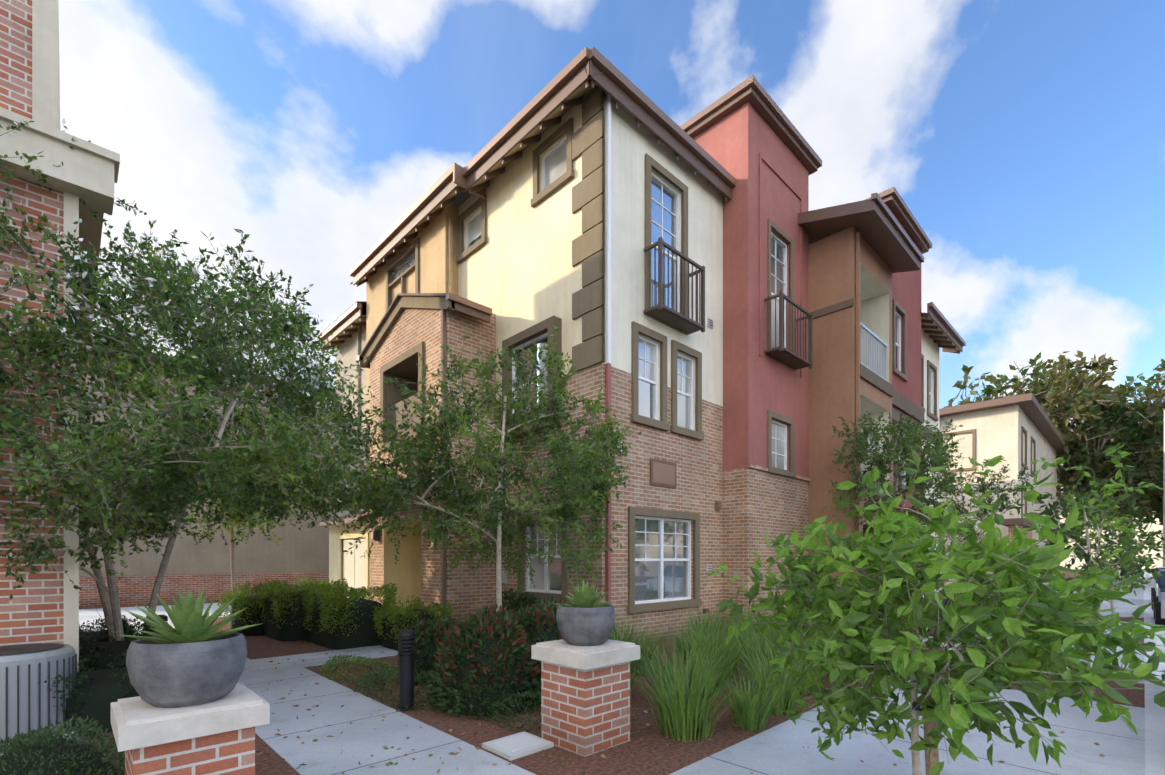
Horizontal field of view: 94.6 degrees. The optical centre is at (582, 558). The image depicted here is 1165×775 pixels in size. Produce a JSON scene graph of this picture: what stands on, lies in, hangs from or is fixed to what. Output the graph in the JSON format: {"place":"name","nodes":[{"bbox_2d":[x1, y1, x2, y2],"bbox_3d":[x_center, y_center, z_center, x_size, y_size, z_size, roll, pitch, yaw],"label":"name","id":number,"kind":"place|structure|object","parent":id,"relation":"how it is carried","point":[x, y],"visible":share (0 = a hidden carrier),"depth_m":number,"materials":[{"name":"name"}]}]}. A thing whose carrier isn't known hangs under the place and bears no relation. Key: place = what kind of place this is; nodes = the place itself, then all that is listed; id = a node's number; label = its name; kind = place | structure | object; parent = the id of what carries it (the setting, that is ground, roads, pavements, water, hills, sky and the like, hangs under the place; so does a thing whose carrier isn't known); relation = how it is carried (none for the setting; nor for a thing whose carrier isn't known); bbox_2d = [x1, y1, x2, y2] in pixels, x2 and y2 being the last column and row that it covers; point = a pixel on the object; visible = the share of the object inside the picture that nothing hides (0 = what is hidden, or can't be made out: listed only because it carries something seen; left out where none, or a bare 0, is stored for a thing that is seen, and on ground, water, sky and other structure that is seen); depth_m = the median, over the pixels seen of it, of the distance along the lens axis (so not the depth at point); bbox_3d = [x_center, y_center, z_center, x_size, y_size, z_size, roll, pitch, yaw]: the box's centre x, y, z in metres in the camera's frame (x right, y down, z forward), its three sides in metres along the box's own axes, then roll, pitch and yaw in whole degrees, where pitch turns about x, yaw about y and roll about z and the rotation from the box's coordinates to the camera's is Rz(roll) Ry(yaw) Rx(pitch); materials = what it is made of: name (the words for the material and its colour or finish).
{"place":"outdoors","nodes":[
{"label":"outdoors","id":0,"kind":"place"},
{"bbox_2d":[79,603,230,635],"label":"pavement","id":1,"kind":"structure","parent":0,"point":[86,615],"depth_m":15.18,"materials":[{"name":"concrete"}]},
{"bbox_2d":[79,342,335,607],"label":"building","id":2,"kind":"structure","parent":0,"point":[296,552],"depth_m":19.44,"materials":[{"name":"beige paint"}]},
{"bbox_2d":[247,645,739,772],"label":"fallen leaves","id":3,"kind":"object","parent":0,"point":[463,733],"depth_m":4.64,"materials":[{"name":"brown plant"}]},
{"bbox_2d":[58,0,1164,491],"label":"sky","id":4,"kind":"structure","parent":0,"point":[1025,139],"materials":[{"name":"blue"}]},
{"bbox_2d":[79,571,1144,774],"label":"mulch bed","id":5,"kind":"object","parent":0,"point":[671,757],"depth_m":4.93,"materials":[{"name":"brown soil"}]},
{"bbox_2d":[0,643,78,755],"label":"ac condenser","id":6,"kind":"object","parent":5,"relation":"on","point":[27,702],"visible":0.85,"depth_m":4.41,"materials":[{"name":"metal"}]},
{"bbox_2d":[0,0,119,671],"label":"building","id":7,"kind":"structure","parent":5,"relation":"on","point":[42,606],"depth_m":5.24,"materials":[{"name":"red brick"}]},
{"bbox_2d":[0,715,124,774],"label":"rosemary","id":8,"kind":"object","parent":5,"relation":"on","point":[45,751],"visible":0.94,"depth_m":3.29,"materials":[{"name":"green plant"}]},
{"bbox_2d":[37,649,138,735],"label":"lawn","id":9,"kind":"structure","parent":5,"relation":"on","point":[95,693],"depth_m":4.81,"materials":[{"name":"green plant"}]},
{"bbox_2d":[79,615,134,643],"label":"boxwood","id":10,"kind":"object","parent":5,"relation":"on","point":[98,637],"visible":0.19,"depth_m":7.36,"materials":[{"name":"green plant"}]},
{"bbox_2d":[79,617,159,671],"bbox_3d":[-5.609,1.154,6.405,1.276,0.810,1.855,0,0,-44],"label":"boxwood","id":11,"kind":"object","parent":5,"relation":"on","point":[99,653],"visible":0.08,"depth_m":6.06,"materials":[{"name":"green plant"}]},
{"bbox_2d":[152,615,167,632],"bbox_3d":[-5.577,1.148,7.093,0.220,0.822,0.220,0,0,-44],"label":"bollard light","id":12,"kind":"object","parent":5,"relation":"on","point":[164,617],"visible":0.02,"depth_m":7.08,"materials":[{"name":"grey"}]},
{"bbox_2d":[111,631,269,774],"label":"brick pedestal planter","id":13,"kind":"object","parent":5,"relation":"on","point":[194,708],"visible":0.88,"depth_m":2.90,"materials":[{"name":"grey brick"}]},
{"bbox_2d":[114,585,261,643],"bbox_3d":[-2.232,0.328,3.090,0.714,0.371,0.670,0,0,-44],"label":"agave","id":14,"kind":"object","parent":13,"relation":"in","point":[191,623],"visible":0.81,"depth_m":3.04,"materials":[{"name":"green plant"}]},
{"bbox_2d":[0,118,402,640],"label":"tree","id":15,"kind":"object","parent":5,"relation":"on","point":[202,355],"visible":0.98,"depth_m":4.99,"materials":[{"name":"green plant"}]},
{"bbox_2d":[145,394,310,594],"bbox_3d":[-7.748,-1.090,11.939,3.094,5.306,3.263,0,0,-44],"label":"tree","id":16,"kind":"object","parent":5,"relation":"on","point":[232,523],"visible":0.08,"depth_m":11.92,"materials":[{"name":"green plant"}]},
{"bbox_2d":[217,581,281,635],"bbox_3d":[-6.872,0.994,11.560,1.464,1.130,1.872,0,0,-44],"label":"hedge","id":17,"kind":"object","parent":5,"relation":"on","point":[251,613],"visible":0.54,"depth_m":10.93,"materials":[{"name":"green plant"}]},
{"bbox_2d":[254,576,347,640],"bbox_3d":[-5.744,0.963,10.996,1.485,1.193,2.079,0,0,-44],"label":"hedge","id":18,"kind":"object","parent":5,"relation":"on","point":[282,611],"visible":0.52,"depth_m":10.29,"materials":[{"name":"green plant"}]},
{"bbox_2d":[300,581,396,648],"bbox_3d":[-4.407,0.989,10.089,1.379,1.139,2.086,0,0,-44],"label":"hedge","id":19,"kind":"object","parent":5,"relation":"on","point":[336,621],"visible":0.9,"depth_m":9.52,"materials":[{"name":"green plant"}]},
{"bbox_2d":[320,654,398,686],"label":"ground cover","id":20,"kind":"object","parent":5,"relation":"on","point":[329,666],"visible":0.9,"depth_m":7.13,"materials":[{"name":"green plant"}]},
{"bbox_2d":[353,666,458,714],"bbox_3d":[-2.002,1.441,6.273,1.029,0.262,2.492,0,0,-44],"label":"ground cover","id":21,"kind":"object","parent":5,"relation":"on","point":[370,679],"visible":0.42,"depth_m":6.11,"materials":[{"name":"green plant"}]},
{"bbox_2d":[395,629,417,710],"bbox_3d":[-1.833,1.148,5.597,0.220,0.822,0.220,0,0,-44],"label":"bollard light","id":22,"kind":"object","parent":5,"relation":"on","point":[406,648],"depth_m":5.54,"materials":[{"name":"grey metal"}]},
{"bbox_2d":[373,595,453,650],"bbox_3d":[-3.054,1.102,9.579,1.163,0.913,1.247,0,0,-44],"label":"hedge","id":23,"kind":"object","parent":5,"relation":"on","point":[396,620],"visible":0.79,"depth_m":9.36,"materials":[{"name":"green plant"}]},
{"bbox_2d":[396,615,463,686],"bbox_3d":[-1.877,1.174,6.988,1.033,0.869,1.052,0,0,1],"label":"photinia","id":24,"kind":"object","parent":5,"relation":"on","point":[428,635],"visible":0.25,"depth_m":6.69,"materials":[{"name":"green plant"}]},
{"bbox_2d":[458,613,494,649],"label":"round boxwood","id":25,"kind":"object","parent":5,"relation":"on","point":[483,627],"visible":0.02,"depth_m":7.00,"materials":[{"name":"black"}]},
{"bbox_2d":[422,603,540,721],"bbox_3d":[-1.025,1.032,5.805,1.314,1.156,1.433,0,0,-44],"label":"shrub","id":26,"kind":"object","parent":5,"relation":"on","point":[481,674],"visible":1,"depth_m":5.49,"materials":[{"name":"green plant"}]},
{"bbox_2d":[341,325,641,624],"bbox_3d":[-1.216,-0.802,7.761,4.354,4.733,4.365,0,0,-44],"label":"corner tree","id":27,"kind":"object","parent":5,"relation":"on","point":[576,464],"visible":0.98,"depth_m":7.19,"materials":[{"name":"green plant"}]},
{"bbox_2d":[483,689,540,731],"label":"ground cover","id":28,"kind":"object","parent":5,"relation":"on","point":[530,694],"visible":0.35,"depth_m":5.05,"materials":[{"name":"green plant"}]},
{"bbox_2d":[489,588,537,633],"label":"shrub","id":29,"kind":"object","parent":5,"relation":"on","point":[519,602],"depth_m":9.71,"materials":[{"name":"green plant"}]},
{"bbox_2d":[482,731,553,760],"bbox_3d":[-0.535,1.538,4.445,0.440,0.042,0.400,0,0,-44],"label":"utility box lid","id":30,"kind":"object","parent":5,"relation":"on","point":[516,746],"visible":1,"depth_m":4.39,"materials":[{"name":"grey concrete"}]},
{"bbox_2d":[493,595,565,699],"bbox_3d":[-0.520,1.004,6.415,1.370,1.146,1.414,0,0,-44],"label":"photinia","id":31,"kind":"object","parent":5,"relation":"on","point":[542,609],"visible":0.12,"depth_m":6.17,"materials":[{"name":"green plant"}]},
{"bbox_2d":[531,603,639,756],"bbox_3d":[0.028,0.979,4.609,0.660,1.159,0.660,0,0,-44],"label":"brick pedestal planter","id":32,"kind":"object","parent":5,"relation":"on","point":[585,700],"visible":0.88,"depth_m":4.41,"materials":[{"name":"red brick"}]},
{"bbox_2d":[552,580,611,607],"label":"succulent plant","id":33,"kind":"object","parent":32,"relation":"on","point":[586,597],"visible":0.92,"depth_m":4.54,"materials":[{"name":"green plant"}]},
{"bbox_2d":[257,637,922,773],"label":"fallen leaves","id":34,"kind":"object","parent":5,"relation":"on","point":[602,755],"visible":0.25,"depth_m":4.73,"materials":[{"name":"brown plant"}]},
{"bbox_2d":[237,636,954,774],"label":"walkways","id":35,"kind":"structure","parent":5,"relation":"on","point":[361,739],"depth_m":4.82,"materials":[{"name":"concrete"}]},
{"bbox_2d":[308,46,965,642],"bbox_3d":[2.320,-4.221,18.256,19.450,11.560,15.100,0,0,-44],"label":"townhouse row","id":36,"kind":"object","parent":5,"relation":"on","point":[728,314],"visible":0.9,"depth_m":11.49,"materials":[{"name":"paint"}]},
{"bbox_2d":[511,600,907,741],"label":"grass clumps","id":37,"kind":"object","parent":5,"relation":"on","point":[709,667],"visible":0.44,"depth_m":5.57,"materials":[{"name":"green plant"}]},
{"bbox_2d":[769,594,942,619],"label":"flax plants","id":38,"kind":"object","parent":5,"relation":"on","point":[817,602],"visible":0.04,"depth_m":10.83,"materials":[{"name":"green plant"}]},
{"bbox_2d":[820,411,968,597],"bbox_3d":[6.596,-0.838,11.322,2.603,4.794,2.598,0,0,-44],"label":"tree","id":39,"kind":"object","parent":5,"relation":"on","point":[903,451],"visible":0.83,"depth_m":11.15,"materials":[{"name":"green plant"}]},
{"bbox_2d":[696,448,1164,774],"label":"street tree","id":40,"kind":"object","parent":5,"relation":"on","point":[1044,625],"visible":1,"depth_m":2.72,"materials":[{"name":"green plant"}]},
{"bbox_2d":[942,596,951,605],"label":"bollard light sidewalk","id":41,"kind":"structure","parent":5,"relation":"on","point":[946,601],"depth_m":11.13,"materials":[{"name":"black metal"}]},
{"bbox_2d":[933,456,1033,547],"bbox_3d":[12.162,-0.784,16.462,2.463,4.696,2.653,0,0,30],"label":"tree","id":42,"kind":"object","parent":5,"relation":"on","point":[977,491],"visible":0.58,"depth_m":16.22,"materials":[{"name":"green plant"}]},
{"bbox_2d":[939,393,1070,589],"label":"house","id":43,"kind":"structure","parent":5,"relation":"on","point":[1018,432],"depth_m":25.50,"materials":[{"name":"beige paint"}]},
{"bbox_2d":[944,350,1164,543],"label":"tree","id":44,"kind":"object","parent":5,"relation":"on","point":[1085,397],"visible":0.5,"depth_m":34.73,"materials":[{"name":"green plant"}]},
{"bbox_2d":[1006,443,1164,686],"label":"street tree","id":45,"kind":"object","parent":5,"relation":"on","point":[1084,509],"visible":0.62,"depth_m":6.30,"materials":[{"name":"green plant"}]},
{"bbox_2d":[1052,492,1164,633],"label":"street tree","id":46,"kind":"object","parent":5,"relation":"on","point":[1083,541],"visible":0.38,"depth_m":10.15,"materials":[{"name":"green plant"}]},
{"bbox_2d":[1063,514,1164,613],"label":"street tree","id":47,"kind":"object","parent":5,"relation":"on","point":[1134,554],"visible":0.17,"depth_m":13.72,"materials":[{"name":"green plant"}]},
{"bbox_2d":[669,570,1144,774],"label":"sidewalk","id":48,"kind":"structure","parent":0,"point":[779,749],"depth_m":4.37,"materials":[{"name":"concrete"}]},
{"bbox_2d":[371,650,1108,773],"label":"fallen leaves","id":49,"kind":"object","parent":48,"relation":"on","point":[895,764],"visible":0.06,"depth_m":4.22,"materials":[{"name":"brown plant"}]},
{"bbox_2d":[1060,457,1162,572],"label":"tree","id":50,"kind":"object","parent":48,"relation":"on","point":[1111,513],"visible":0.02,"depth_m":53.72,"materials":[{"name":"green plant"}]},
{"bbox_2d":[989,582,1038,595],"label":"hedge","id":51,"kind":"object","parent":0,"point":[1028,592],"visible":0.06,"depth_m":19.32,"materials":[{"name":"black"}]},
{"label":"ground surface","id":52,"kind":"structure","parent":0,"visible":0},
{"bbox_2d":[1076,380,1164,536],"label":"tree","id":53,"kind":"object","parent":52,"relation":"on","point":[1155,497],"visible":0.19,"depth_m":38.66,"materials":[{"name":"green plant"}]},
{"bbox_2d":[1144,572,1164,774],"bbox_3d":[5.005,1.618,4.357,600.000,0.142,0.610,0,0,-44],"label":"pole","id":54,"kind":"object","parent":52,"relation":"on","point":[1154,738],"depth_m":5.33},
{"bbox_2d":[1151,567,1164,609],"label":"parked car","id":55,"kind":"object","parent":52,"relation":"on","point":[1154,591],"visible":0.4,"depth_m":17.73,"materials":[{"name":"white paint"}]},
{"bbox_2d":[1153,569,1164,627],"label":"parked car","id":56,"kind":"object","parent":52,"relation":"on","point":[1159,608],"visible":0.9,"depth_m":12.99,"materials":[{"name":"grey paint"}]},
{"bbox_2d":[1163,410,1164,566],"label":"street light pole","id":57,"kind":"object","parent":52,"relation":"on","point":[1164,491],"visible":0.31,"depth_m":26.84,"materials":[{"name":"grey metal"}]},
{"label":"land","id":58,"kind":"structure","parent":0,"visible":0},
{"bbox_2d":[1060,506,1162,568],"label":"street end house","id":59,"kind":"structure","parent":58,"relation":"on","point":[1157,528],"depth_m":70.62,"materials":[{"name":"beige paint"}]},
{"bbox_3d":[2.088,1.606,2.921,1.272,0.107,1.350,0,0,-44],"label":"tree grate","id":60,"kind":"object","parent":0,"visible":0},
{"bbox_2d":[912,662,939,774],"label":"tree stake","id":61,"kind":"object","parent":60,"relation":"on","point":[932,758],"visible":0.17,"depth_m":3.07,"materials":[{"name":"brown wood"}]}
]}

